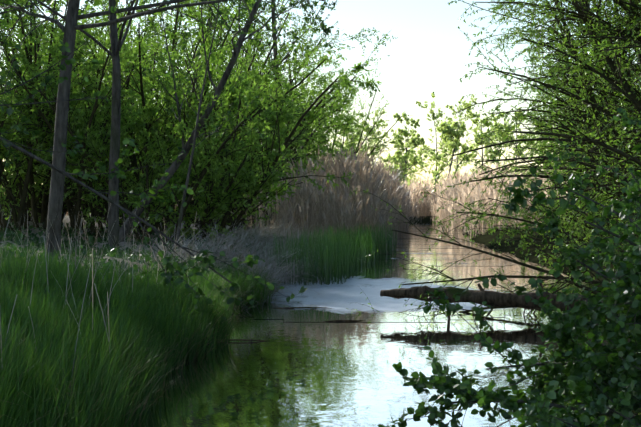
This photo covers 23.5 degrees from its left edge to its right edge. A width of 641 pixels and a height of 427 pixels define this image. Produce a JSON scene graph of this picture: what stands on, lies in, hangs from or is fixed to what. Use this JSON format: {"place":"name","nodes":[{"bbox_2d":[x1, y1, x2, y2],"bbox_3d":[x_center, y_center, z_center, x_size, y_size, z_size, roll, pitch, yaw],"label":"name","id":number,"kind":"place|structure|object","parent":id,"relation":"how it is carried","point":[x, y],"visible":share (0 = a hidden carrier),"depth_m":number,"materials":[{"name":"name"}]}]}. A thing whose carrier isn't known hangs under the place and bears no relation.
{"place":"outdoors","nodes":[
{"label":"outdoors","id":0,"kind":"place"},
{"bbox_2d":[0,0,104,59],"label":"forest tree","id":1,"kind":"object","parent":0,"point":[92,1],"depth_m":61.46,"materials":[{"name":"green plant"}]},
{"bbox_2d":[0,0,165,231],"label":"willow bush","id":2,"kind":"object","parent":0,"point":[18,33],"depth_m":36.08,"materials":[{"name":"green plant"}]},
{"bbox_2d":[0,0,166,240],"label":"willow bush","id":3,"kind":"object","parent":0,"point":[53,55],"depth_m":33.75,"materials":[{"name":"green plant"}]},
{"bbox_2d":[0,0,306,346],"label":"tree","id":4,"kind":"object","parent":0,"point":[249,261],"depth_m":15.95,"materials":[{"name":"green plant"}]},
{"bbox_2d":[6,0,318,217],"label":"willow bush","id":5,"kind":"object","parent":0,"point":[277,69],"depth_m":43.21,"materials":[{"name":"green plant"}]},
{"bbox_2d":[0,0,346,234],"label":"willow bush","id":6,"kind":"object","parent":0,"point":[259,36],"depth_m":35.22,"materials":[{"name":"green plant"}]},
{"bbox_2d":[179,0,277,71],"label":"alder tree","id":7,"kind":"object","parent":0,"point":[229,23],"depth_m":63.47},
{"bbox_2d":[210,37,340,218],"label":"willow bush","id":8,"kind":"object","parent":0,"point":[296,77],"depth_m":84.81,"materials":[{"name":"green plant"}]},
{"bbox_2d":[269,43,366,209],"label":"willow bush","id":9,"kind":"object","parent":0,"point":[355,147],"depth_m":73.53,"materials":[{"name":"green plant"}]},
{"bbox_2d":[0,0,640,190],"label":"sky","id":10,"kind":"structure","parent":0,"point":[429,53],"materials":[{"name":"white"}]},
{"bbox_2d":[65,215,631,421],"bbox_3d":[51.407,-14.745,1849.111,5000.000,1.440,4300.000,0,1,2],"label":"ground","id":11,"kind":"structure","parent":0,"point":[487,238],"depth_m":46.02,"materials":[{"name":"soil"}]},
{"bbox_2d":[1,0,158,220],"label":"willow bush","id":12,"kind":"object","parent":11,"relation":"on","point":[75,64],"depth_m":41.53,"materials":[{"name":"green plant"}]},
{"bbox_2d":[38,0,242,211],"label":"willow bush","id":13,"kind":"object","parent":11,"relation":"on","point":[171,21],"depth_m":54.12,"materials":[{"name":"green plant"}]},
{"bbox_2d":[0,218,285,323],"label":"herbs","id":14,"kind":"object","parent":11,"relation":"on","point":[70,232],"visible":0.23,"depth_m":26.14,"materials":[{"name":"green plant"}]},
{"bbox_2d":[0,241,286,426],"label":"sedge grass","id":15,"kind":"structure","parent":11,"relation":"on","point":[114,385],"depth_m":11.09,"materials":[{"name":"green plant"}]},
{"bbox_2d":[0,213,323,278],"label":"thatch grass","id":16,"kind":"structure","parent":11,"relation":"on","point":[66,218],"depth_m":30.58,"materials":[{"name":"plant"}]},
{"bbox_2d":[0,0,243,253],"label":"alder tree","id":17,"kind":"object","parent":16,"relation":"on","point":[113,210],"depth_m":28.35,"materials":[{"name":"plant"}]},
{"bbox_2d":[0,0,284,230],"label":"willow bush","id":18,"kind":"object","parent":16,"relation":"on","point":[153,86],"depth_m":39.33,"materials":[{"name":"green plant"}]},
{"bbox_2d":[0,0,333,256],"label":"alder tree","id":19,"kind":"object","parent":16,"relation":"on","point":[56,194],"depth_m":23.93,"materials":[{"name":"plant"}]},
{"bbox_2d":[0,2,381,243],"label":"willow bush","id":20,"kind":"object","parent":16,"relation":"on","point":[244,96],"depth_m":32.29,"materials":[{"name":"green plant"}]},
{"bbox_2d":[107,0,226,77],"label":"alder tree","id":21,"kind":"object","parent":11,"relation":"on","point":[170,22],"depth_m":68.07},
{"bbox_2d":[0,203,364,388],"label":"dry grass","id":22,"kind":"structure","parent":11,"relation":"on","point":[244,251],"depth_m":24.88,"materials":[{"name":"plant"}]},
{"bbox_2d":[157,0,270,253],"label":"tree sapling","id":23,"kind":"object","parent":22,"relation":"on","point":[187,180],"depth_m":26.71,"materials":[{"name":"green plant"}]},
{"bbox_2d":[185,1,267,215],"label":"alder tree","id":24,"kind":"object","parent":11,"relation":"on","point":[225,64],"depth_m":63.95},
{"bbox_2d":[119,0,335,241],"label":"leaning tree","id":25,"kind":"object","parent":11,"relation":"on","point":[175,165],"depth_m":30.25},
{"bbox_2d":[91,0,376,223],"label":"willow bush","id":26,"kind":"object","parent":11,"relation":"on","point":[323,40],"depth_m":57.61,"materials":[{"name":"green plant"}]},
{"bbox_2d":[78,0,397,230],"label":"willow bush","id":27,"kind":"object","parent":11,"relation":"on","point":[303,152],"depth_m":46.14,"materials":[{"name":"green plant"}]},
{"bbox_2d":[202,0,337,196],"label":"alder tree","id":28,"kind":"object","parent":11,"relation":"on","point":[274,36],"depth_m":58.91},
{"bbox_2d":[217,43,352,226],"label":"willow bush","id":29,"kind":"object","parent":11,"relation":"on","point":[301,109],"depth_m":54.74,"materials":[{"name":"green plant"}]},
{"bbox_2d":[259,221,396,284],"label":"reed shoots","id":30,"kind":"object","parent":11,"relation":"on","point":[350,253],"visible":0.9,"depth_m":29.76,"materials":[{"name":"green plant"}]},
{"bbox_2d":[291,59,417,203],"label":"willow bush","id":31,"kind":"object","parent":11,"relation":"on","point":[376,150],"depth_m":88.27,"materials":[{"name":"green plant"}]},
{"bbox_2d":[408,91,463,189],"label":"tree","id":32,"kind":"object","parent":11,"relation":"on","point":[434,117],"depth_m":189.48,"materials":[{"name":"green plant"}]},
{"bbox_2d":[427,94,483,175],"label":"tree","id":33,"kind":"object","parent":11,"relation":"on","point":[464,105],"depth_m":214.31,"materials":[{"name":"green plant"}]},
{"bbox_2d":[460,110,503,175],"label":"tree","id":34,"kind":"object","parent":11,"relation":"on","point":[479,139],"depth_m":138.94,"materials":[{"name":"green plant"}]},
{"bbox_2d":[380,285,605,313],"bbox_3d":[2.790,1.122,19.247,4.282,0.397,0.313,0,1,17],"label":"fallen log","id":35,"kind":"object","parent":11,"relation":"on","point":[497,299],"visible":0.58,"depth_m":19.39,"materials":[{"name":"brown wood"}]},
{"bbox_2d":[483,304,495,319],"bbox_3d":[2.059,1.269,19.183,0.050,0.323,0.578,0,1,32],"label":"twig","id":36,"kind":"object","parent":35,"relation":"attached to","point":[491,310],"visible":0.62,"depth_m":19.25,"materials":[{"name":"brown wood"}]},
{"bbox_2d":[377,120,640,426],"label":"hawthorn bush","id":37,"kind":"object","parent":11,"relation":"on","point":[448,389],"depth_m":9.50,"materials":[{"name":"green plant"}]},
{"bbox_2d":[490,107,538,174],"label":"tree","id":38,"kind":"object","parent":11,"relation":"on","point":[503,136],"depth_m":149.16,"materials":[{"name":"green plant"}]},
{"bbox_2d":[413,65,640,295],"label":"shrub","id":39,"kind":"object","parent":11,"relation":"on","point":[523,211],"depth_m":22.04,"materials":[{"name":"green plant"}]},
{"bbox_2d":[424,0,640,247],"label":"willow bush","id":40,"kind":"object","parent":11,"relation":"on","point":[627,88],"depth_m":21.09,"materials":[{"name":"green plant"}]},
{"bbox_2d":[447,0,640,251],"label":"willow bush","id":41,"kind":"object","parent":11,"relation":"on","point":[591,98],"depth_m":29.02,"materials":[{"name":"green plant"}]},
{"bbox_2d":[489,170,608,253],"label":"shrub","id":42,"kind":"object","parent":11,"relation":"on","point":[522,245],"depth_m":41.04,"materials":[{"name":"green plant"}]},
{"bbox_2d":[471,22,640,236],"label":"tree","id":43,"kind":"object","parent":11,"relation":"on","point":[617,151],"depth_m":15.75,"materials":[{"name":"plant"}]},
{"bbox_2d":[471,0,640,218],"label":"willow bush","id":44,"kind":"object","parent":11,"relation":"on","point":[540,92],"depth_m":38.95,"materials":[{"name":"green plant"}]},
{"bbox_2d":[474,169,640,426],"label":"hawthorn bush","id":45,"kind":"object","parent":11,"relation":"on","point":[598,399],"depth_m":8.49,"materials":[{"name":"green plant"}]},
{"bbox_2d":[508,10,624,219],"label":"willow bush","id":46,"kind":"object","parent":11,"relation":"on","point":[563,122],"depth_m":50.12,"materials":[{"name":"green plant"}]},
{"bbox_2d":[537,107,640,388],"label":"hawthorn bush","id":47,"kind":"object","parent":11,"relation":"on","point":[578,179],"depth_m":13.49,"materials":[{"name":"green plant"}]},
{"bbox_2d":[596,0,640,182],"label":"willow bush","id":48,"kind":"object","parent":11,"relation":"on","point":[617,144],"depth_m":24.58,"materials":[{"name":"green plant"}]},
{"bbox_2d":[337,121,374,164],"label":"tree","id":49,"kind":"object","parent":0,"point":[354,140],"depth_m":149.73,"materials":[{"name":"green plant"}]},
{"bbox_2d":[352,109,389,159],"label":"tree","id":50,"kind":"object","parent":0,"point":[369,129],"depth_m":194.64,"materials":[{"name":"green plant"}]},
{"bbox_2d":[119,221,640,426],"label":"water","id":51,"kind":"structure","parent":0,"point":[315,374],"depth_m":13.80,"materials":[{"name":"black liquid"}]},
{"bbox_2d":[217,339,266,341],"bbox_3d":[-0.840,1.344,16.238,0.742,0.040,0.066,0,1,-13],"label":"twig","id":52,"kind":"object","parent":51,"relation":"on","point":[242,340],"visible":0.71,"depth_m":16.23,"materials":[{"name":"brown wood"}]},
{"bbox_2d":[279,307,324,308],"bbox_3d":[-0.204,1.301,21.139,1.017,0.042,0.102,0,1,5],"label":"twig","id":53,"kind":"object","parent":51,"relation":"on","point":[299,307],"visible":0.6,"depth_m":21.13,"materials":[{"name":"brown wood"}]},
{"bbox_2d":[66,161,581,238],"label":"reeds","id":54,"kind":"object","parent":51,"relation":"on","point":[459,193],"visible":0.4,"depth_m":73.83,"materials":[{"name":"beige plant"}]},
{"bbox_2d":[231,141,430,251],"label":"dry reeds","id":55,"kind":"object","parent":51,"relation":"on","point":[328,205],"visible":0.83,"depth_m":44.16,"materials":[{"name":"beige plant"}]},
{"bbox_2d":[323,320,365,321],"bbox_3d":[0.318,1.323,18.927,0.725,0.034,0.081,0,1,-20],"label":"twig","id":56,"kind":"object","parent":51,"relation":"on","point":[345,320],"visible":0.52,"depth_m":18.91,"materials":[{"name":"brown wood"}]},
{"bbox_2d":[230,224,594,321],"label":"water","id":57,"kind":"structure","parent":51,"relation":"on","point":[335,300],"depth_m":23.27,"materials":[{"name":"grey liquid"}]},
{"bbox_2d":[381,128,427,190],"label":"tree","id":58,"kind":"object","parent":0,"point":[398,157],"depth_m":127.22,"materials":[{"name":"green plant"}]},
{"bbox_2d":[387,113,436,186],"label":"tree","id":59,"kind":"object","parent":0,"point":[412,131],"depth_m":164.21,"materials":[{"name":"green plant"}]},
{"bbox_2d":[422,121,476,200],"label":"tree","id":60,"kind":"object","parent":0,"point":[446,130],"depth_m":133.36,"materials":[{"name":"green plant"}]},
{"bbox_2d":[345,188,602,317],"bbox_3d":[2.587,1.099,20.174,4.693,2.866,2.408,0,1,2],"label":"branch","id":61,"kind":"object","parent":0,"point":[571,281],"depth_m":19.99,"materials":[{"name":"green plant"}]},
{"bbox_2d":[457,102,640,274],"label":"shrub","id":62,"kind":"object","parent":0,"point":[532,216],"depth_m":30.03,"materials":[{"name":"green plant"}]},
{"bbox_2d":[535,121,567,181],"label":"tree","id":63,"kind":"object","parent":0,"point":[547,142],"depth_m":122.18,"materials":[{"name":"green plant"}]}
]}

